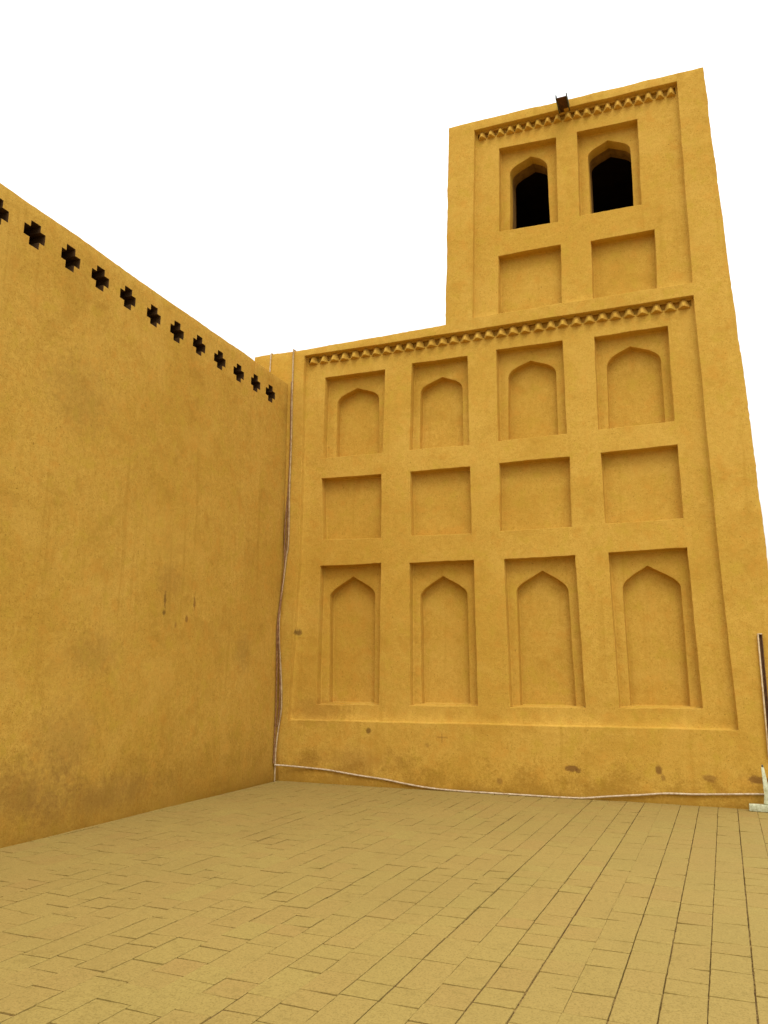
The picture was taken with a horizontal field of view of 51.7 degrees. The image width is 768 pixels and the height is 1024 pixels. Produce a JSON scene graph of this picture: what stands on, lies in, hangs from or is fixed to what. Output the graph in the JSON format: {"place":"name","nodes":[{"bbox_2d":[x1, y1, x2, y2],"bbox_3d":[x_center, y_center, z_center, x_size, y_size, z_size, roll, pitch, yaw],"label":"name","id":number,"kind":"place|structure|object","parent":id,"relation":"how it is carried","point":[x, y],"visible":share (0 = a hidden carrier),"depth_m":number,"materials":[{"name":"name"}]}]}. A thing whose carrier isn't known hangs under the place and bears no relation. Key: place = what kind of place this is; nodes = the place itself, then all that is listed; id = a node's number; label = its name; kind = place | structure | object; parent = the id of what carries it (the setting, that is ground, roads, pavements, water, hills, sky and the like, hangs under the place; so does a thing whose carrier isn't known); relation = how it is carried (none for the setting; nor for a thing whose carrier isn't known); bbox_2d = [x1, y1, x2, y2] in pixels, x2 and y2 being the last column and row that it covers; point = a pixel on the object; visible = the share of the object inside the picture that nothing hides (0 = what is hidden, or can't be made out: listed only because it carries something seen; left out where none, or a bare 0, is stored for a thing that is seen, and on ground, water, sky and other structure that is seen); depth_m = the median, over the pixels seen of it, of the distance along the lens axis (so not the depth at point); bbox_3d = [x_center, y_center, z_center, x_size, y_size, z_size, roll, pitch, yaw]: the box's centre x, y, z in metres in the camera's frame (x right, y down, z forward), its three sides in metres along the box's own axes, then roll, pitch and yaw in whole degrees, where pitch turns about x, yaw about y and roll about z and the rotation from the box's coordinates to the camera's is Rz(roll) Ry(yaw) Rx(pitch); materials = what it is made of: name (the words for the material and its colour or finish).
{"place":"outdoors","nodes":[
{"label":"outdoors","id":0,"kind":"place"},
{"bbox_2d":[0,781,767,1023],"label":"paving","id":1,"kind":"structure","parent":0,"point":[291,861],"depth_m":5.43,"materials":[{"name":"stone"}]},
{"bbox_2d":[274,764,763,798],"bbox_3d":[1.956,3.705,10.706,7.702,0.258,0.140,-4,-12,20],"label":"cable","id":2,"kind":"object","parent":1,"relation":"on","point":[629,795],"visible":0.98,"depth_m":10.63,"materials":[{"name":"beige plastic"}]},
{"bbox_2d":[749,765,767,811],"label":"floor stand","id":3,"kind":"object","parent":1,"relation":"on","point":[759,807],"visible":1,"depth_m":9.55,"materials":[{"name":"paint"}]},
{"bbox_2d":[0,0,767,559],"label":"sky","id":4,"kind":"structure","parent":0,"point":[275,172],"materials":[{"name":"white"}]},
{"label":"ground","id":5,"kind":"structure","parent":0,"visible":0},
{"bbox_2d":[0,183,287,847],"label":"parapet wall","id":6,"kind":"structure","parent":5,"relation":"on","point":[143,437],"depth_m":9.25,"materials":[{"name":"paint"}]},
{"bbox_2d":[255,67,767,808],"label":"mud tower","id":7,"kind":"structure","parent":5,"relation":"on","point":[525,541],"depth_m":11.71,"materials":[{"name":"paint"}]},
{"bbox_2d":[273,381,291,762],"bbox_3d":[-1.629,0.809,12.688,0.069,6.151,0.180,-11,-16,43],"label":"cable","id":8,"kind":"object","parent":7,"relation":"hanging from","point":[280,598],"visible":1,"depth_m":12.44,"materials":[{"name":"black plastic"}]},
{"bbox_2d":[276,497,288,726],"bbox_3d":[-1.617,1.532,12.554,0.143,3.622,0.050,10,-15,-39],"label":"cable","id":9,"kind":"object","parent":7,"relation":"hanging from","point":[278,624],"visible":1,"depth_m":12.40,"materials":[{"name":"black plastic"}]},
{"bbox_2d":[274,349,295,781],"bbox_3d":[-1.481,0.707,12.996,0.102,7.007,0.735,-4,-12,21],"label":"cable","id":10,"kind":"object","parent":7,"relation":"hanging from","point":[285,557],"visible":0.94,"depth_m":12.79,"materials":[{"name":"grey plastic"}]},
{"bbox_2d":[498,137,557,231],"bbox_3d":[2.377,-5.136,12.815,0.964,1.529,0.590,-4,-12,21],"label":"window","id":11,"kind":"structure","parent":7,"relation":"in","point":[516,163],"depth_m":12.82,"materials":[{"name":"paint"}]},
{"bbox_2d":[576,118,641,215],"bbox_3d":[3.530,-5.211,12.364,0.940,1.476,0.589,-4,-12,21],"label":"window","id":12,"kind":"structure","parent":7,"relation":"in","point":[620,140],"depth_m":12.36,"materials":[{"name":"paint"}]},
{"bbox_2d":[757,633,767,752],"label":"cable channel","id":13,"kind":"object","parent":7,"relation":"attached to","point":[762,670],"visible":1,"depth_m":9.90,"materials":[{"name":"beige plastic"}]}
]}

